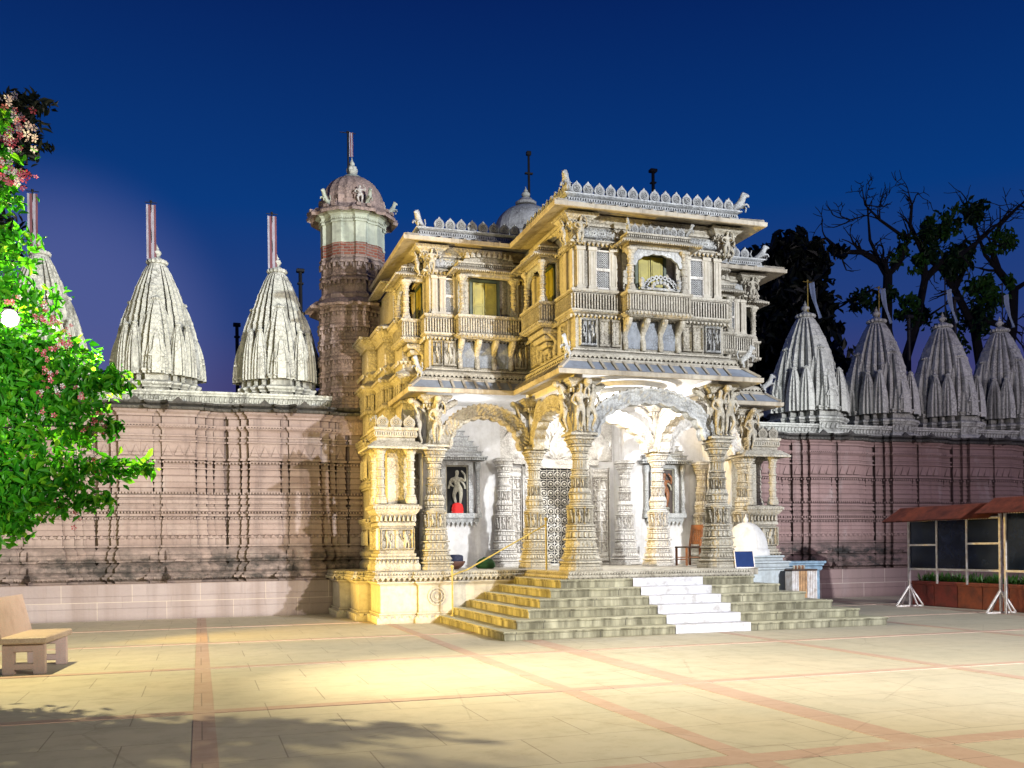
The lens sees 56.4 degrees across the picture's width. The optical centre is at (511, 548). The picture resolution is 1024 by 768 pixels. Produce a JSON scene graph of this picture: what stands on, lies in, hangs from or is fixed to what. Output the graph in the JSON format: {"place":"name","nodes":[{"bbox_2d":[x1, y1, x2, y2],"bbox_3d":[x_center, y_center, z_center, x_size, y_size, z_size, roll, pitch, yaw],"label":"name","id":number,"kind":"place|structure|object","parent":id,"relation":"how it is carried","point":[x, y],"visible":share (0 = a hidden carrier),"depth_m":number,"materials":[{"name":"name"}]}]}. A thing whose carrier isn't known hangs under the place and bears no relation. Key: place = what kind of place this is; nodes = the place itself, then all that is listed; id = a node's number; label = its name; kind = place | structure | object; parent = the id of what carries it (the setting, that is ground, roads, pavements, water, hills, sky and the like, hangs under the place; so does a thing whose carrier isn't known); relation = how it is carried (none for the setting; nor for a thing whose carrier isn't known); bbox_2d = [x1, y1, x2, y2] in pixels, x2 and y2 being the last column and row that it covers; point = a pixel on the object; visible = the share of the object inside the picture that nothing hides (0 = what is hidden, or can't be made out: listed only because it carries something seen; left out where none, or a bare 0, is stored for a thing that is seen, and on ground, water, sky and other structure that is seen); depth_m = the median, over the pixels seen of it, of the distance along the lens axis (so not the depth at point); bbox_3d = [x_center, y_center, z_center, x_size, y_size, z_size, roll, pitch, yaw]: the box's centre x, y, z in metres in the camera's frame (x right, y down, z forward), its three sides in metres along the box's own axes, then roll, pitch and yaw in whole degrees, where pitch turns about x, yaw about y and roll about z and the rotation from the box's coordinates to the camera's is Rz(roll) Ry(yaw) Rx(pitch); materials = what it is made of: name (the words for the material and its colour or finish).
{"place":"outdoors","nodes":[
{"label":"outdoors","id":0,"kind":"place"},
{"bbox_2d":[476,557,494,568],"bbox_3d":[-0.623,0.329,22.678,0.488,0.275,0.266,-1,0,-18],"label":"green bag","id":1,"kind":"object","parent":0,"point":[488,563],"visible":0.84,"depth_m":22.58,"materials":[{"name":"green fabric"}]},
{"bbox_2d":[0,579,1023,767],"bbox_3d":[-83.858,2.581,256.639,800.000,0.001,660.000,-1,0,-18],"label":"courtyard ground","id":2,"kind":"structure","parent":0,"point":[552,730],"depth_m":10.41,"materials":[{"name":"beige stone"}]},
{"bbox_2d":[1,305,19,325],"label":"street lamp","id":3,"kind":"object","parent":2,"relation":"on","point":[7,320],"visible":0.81,"depth_m":12.93,"materials":[{"name":"glass"}]},
{"bbox_2d":[0,86,58,288],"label":"feathery tree","id":4,"kind":"object","parent":2,"relation":"on","point":[23,103],"visible":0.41,"depth_m":23.91,"materials":[{"name":"black plant"}]},
{"bbox_2d":[0,594,71,675],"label":"stone bench","id":5,"kind":"object","parent":2,"relation":"on","point":[18,633],"visible":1,"depth_m":12.91,"materials":[{"name":"stone"}]},
{"bbox_2d":[0,90,160,556],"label":"flowering tree","id":6,"kind":"object","parent":2,"relation":"on","point":[23,362],"visible":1,"depth_m":10.80,"materials":[{"name":"green plant"}]},
{"bbox_2d":[0,386,371,623],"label":"boundary wall","id":7,"kind":"structure","parent":2,"relation":"on","point":[245,505],"depth_m":23.59,"materials":[{"name":"pink stone"}]},
{"bbox_2d":[0,189,89,385],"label":"shrine spire","id":8,"kind":"structure","parent":7,"relation":"on","point":[48,275],"depth_m":23.61,"materials":[{"name":"white stone"}]},
{"bbox_2d":[109,200,206,400],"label":"shrine spire","id":9,"kind":"structure","parent":7,"relation":"on","point":[156,345],"depth_m":24.05,"materials":[{"name":"white stone"}]},
{"bbox_2d":[232,212,319,404],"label":"shrine spire","id":10,"kind":"structure","parent":7,"relation":"on","point":[276,353],"depth_m":24.95,"materials":[{"name":"white stone"}]},
{"bbox_2d":[305,131,397,435],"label":"bell tower","id":11,"kind":"structure","parent":7,"relation":"on","point":[351,219],"depth_m":24.90,"materials":[{"name":"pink stone"}]},
{"bbox_2d":[233,323,240,391],"bbox_3d":[-9.738,-3.163,34.000,0.260,9.753,0.200,-1,0,-18],"label":"flagpole","id":12,"kind":"object","parent":2,"relation":"on","point":[236,326],"visible":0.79,"depth_m":33.95,"materials":[{"name":"metal"}]},
{"bbox_2d":[296,268,304,310],"bbox_3d":[-7.031,-3.850,32.000,0.260,11.063,0.200,-1,0,-18],"label":"flagpole","id":13,"kind":"object","parent":2,"relation":"on","point":[300,271],"visible":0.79,"depth_m":31.94,"materials":[{"name":"metal"}]},
{"bbox_2d":[0,595,1023,767],"bbox_3d":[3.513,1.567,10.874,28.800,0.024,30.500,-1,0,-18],"label":"paving strips","id":14,"kind":"object","parent":2,"relation":"on","point":[204,747],"visible":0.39,"depth_m":9.67,"materials":[{"name":"pink stone"}]},
{"bbox_2d":[882,503,1016,613],"bbox_3d":[10.687,0.199,23.192,1.200,2.552,3.580,-1,0,-18],"label":"notice board","id":15,"kind":"object","parent":14,"relation":"on","point":[962,537],"visible":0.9,"depth_m":23.07,"materials":[{"name":"white paint"}]},
{"bbox_2d":[325,169,790,624],"bbox_3d":[2.046,-3.036,22.955,12.200,9.224,7.255,-1,0,-18],"label":"temple gateway","id":16,"kind":"object","parent":2,"relation":"on","point":[572,363],"visible":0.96,"depth_m":21.56,"materials":[{"name":"beige stone"}]},
{"bbox_2d":[445,278,453,313],"bbox_3d":[-1.427,-5.754,21.751,0.240,0.810,0.045,-1,0,-18],"label":"screen window","id":17,"kind":"structure","parent":16,"relation":"in","point":[449,305],"depth_m":21.75,"materials":[{"name":"white stone"}]},
{"bbox_2d":[447,470,465,512],"bbox_3d":[-1.388,-1.449,24.150,0.480,1.090,0.183,-1,0,-18],"label":"idol statue","id":18,"kind":"object","parent":16,"relation":"in","point":[456,480],"visible":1,"depth_m":24.11,"materials":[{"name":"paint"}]},
{"bbox_2d":[452,561,464,568],"bbox_3d":[-1.364,0.380,22.277,0.560,0.190,0.560,-1,0,-18],"label":"clay bowl","id":19,"kind":"object","parent":16,"relation":"on","point":[458,564],"visible":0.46,"depth_m":22.09,"materials":[{"name":"brown ceramic"}]},
{"bbox_2d":[448,555,462,560],"bbox_3d":[-1.362,0.222,22.288,0.451,0.185,0.456,-1,0,31],"label":"folded cloth","id":20,"kind":"object","parent":19,"relation":"in","point":[457,557],"visible":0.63,"depth_m":22.07,"materials":[{"name":"blue fabric"}]},
{"bbox_2d":[496,151,541,233],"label":"ribbed dome","id":21,"kind":"structure","parent":16,"relation":"on","point":[522,211],"depth_m":32.20,"materials":[{"name":"grey stone"}]},
{"bbox_2d":[500,417,611,565],"bbox_3d":[1.222,-1.535,25.497,3.300,3.959,0.300,-1,0,-18],"label":"carved doorway","id":22,"kind":"structure","parent":16,"relation":"in","point":[559,457],"depth_m":25.71,"materials":[{"name":"white stone"}]},
{"bbox_2d":[540,468,571,563],"bbox_3d":[1.218,-0.884,25.564,1.180,2.540,0.105,-1,0,-18],"label":"door","id":23,"kind":"structure","parent":16,"relation":"in","point":[556,483],"depth_m":25.54,"materials":[{"name":"metal"}]},
{"bbox_2d":[596,250,610,289],"bbox_3d":[1.886,-5.792,19.836,0.350,0.810,0.045,-1,0,-18],"label":"screen window","id":24,"kind":"structure","parent":16,"relation":"in","point":[602,256],"depth_m":19.84,"materials":[{"name":"white stone"}]},
{"bbox_2d":[663,473,671,512],"bbox_3d":[4.141,-1.513,25.967,0.480,1.090,0.166,-1,0,-18],"label":"idol statue","id":25,"kind":"object","parent":16,"relation":"in","point":[666,483],"visible":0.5,"depth_m":25.95,"materials":[{"name":"orange stone"}]},
{"bbox_2d":[675,524,703,565],"bbox_3d":[4.372,-0.100,23.509,0.561,1.004,0.460,-1,0,-28],"label":"wooden chair","id":26,"kind":"object","parent":16,"relation":"on","point":[693,532],"visible":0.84,"depth_m":23.54,"materials":[{"name":"brown wood"}]},
{"bbox_2d":[690,259,703,296],"bbox_3d":[3.958,-5.817,20.513,0.350,0.810,0.045,-1,0,-18],"label":"screen window","id":27,"kind":"structure","parent":16,"relation":"in","point":[696,265],"depth_m":20.52,"materials":[{"name":"white stone"}]},
{"bbox_2d":[732,301,734,331],"bbox_3d":[5.501,-5.835,24.016,0.240,0.810,0.045,-1,0,-18],"label":"screen window","id":28,"kind":"structure","parent":16,"relation":"in","point":[733,303],"depth_m":24.03,"materials":[{"name":"white stone"}]},
{"bbox_2d":[733,551,754,567],"bbox_3d":[4.995,0.228,20.541,0.450,0.380,0.119,-1,0,-10],"label":"leaning sign","id":29,"kind":"object","parent":16,"relation":"on","point":[744,559],"visible":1,"depth_m":20.53,"materials":[{"name":"blue paint"}]},
{"bbox_2d":[648,168,657,191],"bbox_3d":[5.106,-5.991,34.000,0.260,15.062,0.200,-1,0,-18],"label":"flagpole","id":30,"kind":"object","parent":2,"relation":"on","point":[652,171],"visible":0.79,"depth_m":33.95,"materials":[{"name":"metal"}]},
{"bbox_2d":[439,575,887,640],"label":"staircase","id":31,"kind":"structure","parent":2,"relation":"on","point":[521,608],"depth_m":18.59,"materials":[{"name":"grey stone"}]},
{"bbox_2d":[450,517,547,615],"bbox_3d":[-0.279,0.382,20.684,2.135,2.117,0.100,-1,0,2],"label":"handrail","id":32,"kind":"object","parent":31,"relation":"on","point":[545,525],"visible":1,"depth_m":20.67,"materials":[{"name":"gold metal"}]},
{"bbox_2d":[751,567,758,573],"bbox_3d":[5.284,0.483,21.030,0.280,0.150,0.140,-1,0,-18],"label":"offering box","id":33,"kind":"object","parent":31,"relation":"on","point":[754,570],"visible":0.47,"depth_m":20.99,"materials":[{"name":"white"}]},
{"bbox_2d":[730,514,792,589],"bbox_3d":[5.539,0.205,22.588,1.860,2.060,1.500,-1,0,-18],"label":"domed shrine","id":34,"kind":"object","parent":31,"relation":"on","point":[747,535],"visible":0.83,"depth_m":22.12,"materials":[{"name":"white stone"}]},
{"bbox_2d":[784,565,817,598],"bbox_3d":[6.623,0.865,21.887,0.670,0.990,0.320,-1,0,-18],"label":"slatted stand","id":35,"kind":"object","parent":31,"relation":"on","point":[799,578],"visible":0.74,"depth_m":21.77,"materials":[{"name":"white wood"}]},
{"bbox_2d":[740,225,855,421],"bbox_3d":[11.017,-5.541,37.562,7.416,14.034,5.861,-1,0,31],"label":"leafy tree","id":36,"kind":"object","parent":2,"relation":"on","point":[799,256],"visible":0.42,"depth_m":36.77,"materials":[{"name":"black plant"}]},
{"bbox_2d":[789,561,825,598],"bbox_3d":[6.884,0.905,22.972,1.140,1.230,0.640,-1,0,-18],"label":"pedestal table","id":37,"kind":"object","parent":2,"relation":"on","point":[813,565],"visible":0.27,"depth_m":22.79,"materials":[{"name":"blue paint"}]},
{"bbox_2d":[760,422,1023,597],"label":"boundary wall","id":38,"kind":"structure","parent":2,"relation":"on","point":[841,497],"depth_m":29.73,"materials":[{"name":"pink stone"}]},
{"bbox_2d":[764,280,849,432],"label":"shrine spire","id":39,"kind":"structure","parent":38,"relation":"on","point":[809,381],"depth_m":29.89,"materials":[{"name":"white stone"}]},
{"bbox_2d":[844,286,920,435],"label":"shrine spire","id":40,"kind":"structure","parent":38,"relation":"on","point":[882,387],"depth_m":30.73,"materials":[{"name":"white stone"}]},
{"bbox_2d":[914,278,986,437],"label":"shrine spire","id":41,"kind":"structure","parent":38,"relation":"on","point":[951,391],"depth_m":31.56,"materials":[{"name":"white stone"}]},
{"bbox_2d":[973,283,1023,439],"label":"shrine spire","id":42,"kind":"structure","parent":38,"relation":"on","point":[999,368],"depth_m":32.37,"materials":[{"name":"white stone"}]},
{"bbox_2d":[904,314,913,374],"bbox_3d":[13.762,-3.322,33.000,0.260,9.521,0.200,-1,0,-18],"label":"flagpole","id":43,"kind":"object","parent":2,"relation":"on","point":[908,317],"visible":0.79,"depth_m":32.95,"materials":[{"name":"metal"}]},
{"bbox_2d":[812,170,1020,370],"bbox_3d":[16.441,-7.158,40.032,9.614,17.131,2.912,-1,0,-6],"label":"bare tree","id":44,"kind":"object","parent":2,"relation":"on","point":[930,233],"visible":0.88,"depth_m":39.85,"materials":[{"name":"black plant"}]},
{"bbox_2d":[911,571,950,605],"bbox_3d":[11.023,1.011,25.039,0.930,0.920,1.075,-1,0,-18],"label":"planter box","id":45,"kind":"object","parent":2,"relation":"on","point":[923,587],"visible":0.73,"depth_m":24.89,"materials":[{"name":"red paint"}]},
{"bbox_2d":[933,571,972,607],"bbox_3d":[11.289,1.009,24.281,0.896,0.919,0.942,-1,0,-18],"label":"planter box","id":46,"kind":"object","parent":2,"relation":"on","point":[946,591],"visible":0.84,"depth_m":24.14,"materials":[{"name":"red paint"}]},
{"bbox_2d":[951,296,959,334],"bbox_3d":[15.348,-3.642,33.000,0.260,10.124,0.200,-1,0,-18],"label":"flagpole","id":47,"kind":"object","parent":2,"relation":"on","point":[954,298],"visible":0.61,"depth_m":32.95,"materials":[{"name":"metal"}]},
{"bbox_2d":[910,182,1023,364],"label":"bare tree","id":48,"kind":"object","parent":2,"relation":"on","point":[977,320],"visible":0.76,"depth_m":41.84,"materials":[{"name":"black plant"}]},
{"bbox_2d":[957,572,993,609],"bbox_3d":[11.544,1.003,23.499,0.866,0.924,1.020,-1,0,-28],"label":"planter box","id":49,"kind":"object","parent":2,"relation":"on","point":[970,595],"visible":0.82,"depth_m":23.38,"materials":[{"name":"orange paint"}]},
{"bbox_2d":[975,496,1023,613],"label":"notice board","id":50,"kind":"object","parent":2,"relation":"on","point":[1011,509],"visible":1,"depth_m":21.43,"materials":[{"name":"white paint"}]},
{"bbox_2d":[982,573,1022,610],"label":"planter box","id":51,"kind":"object","parent":2,"relation":"on","point":[990,590],"visible":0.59,"depth_m":22.76,"materials":[{"name":"orange paint"}]},
{"bbox_2d":[1008,575,1023,612],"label":"planter box","id":52,"kind":"object","parent":2,"relation":"on","point":[1017,596],"visible":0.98,"depth_m":22.04,"materials":[{"name":"orange paint"}]},
{"bbox_2d":[0,0,1023,420],"label":"sky","id":53,"kind":"structure","parent":0,"point":[223,115],"materials":[{"name":"blue"}]}
]}

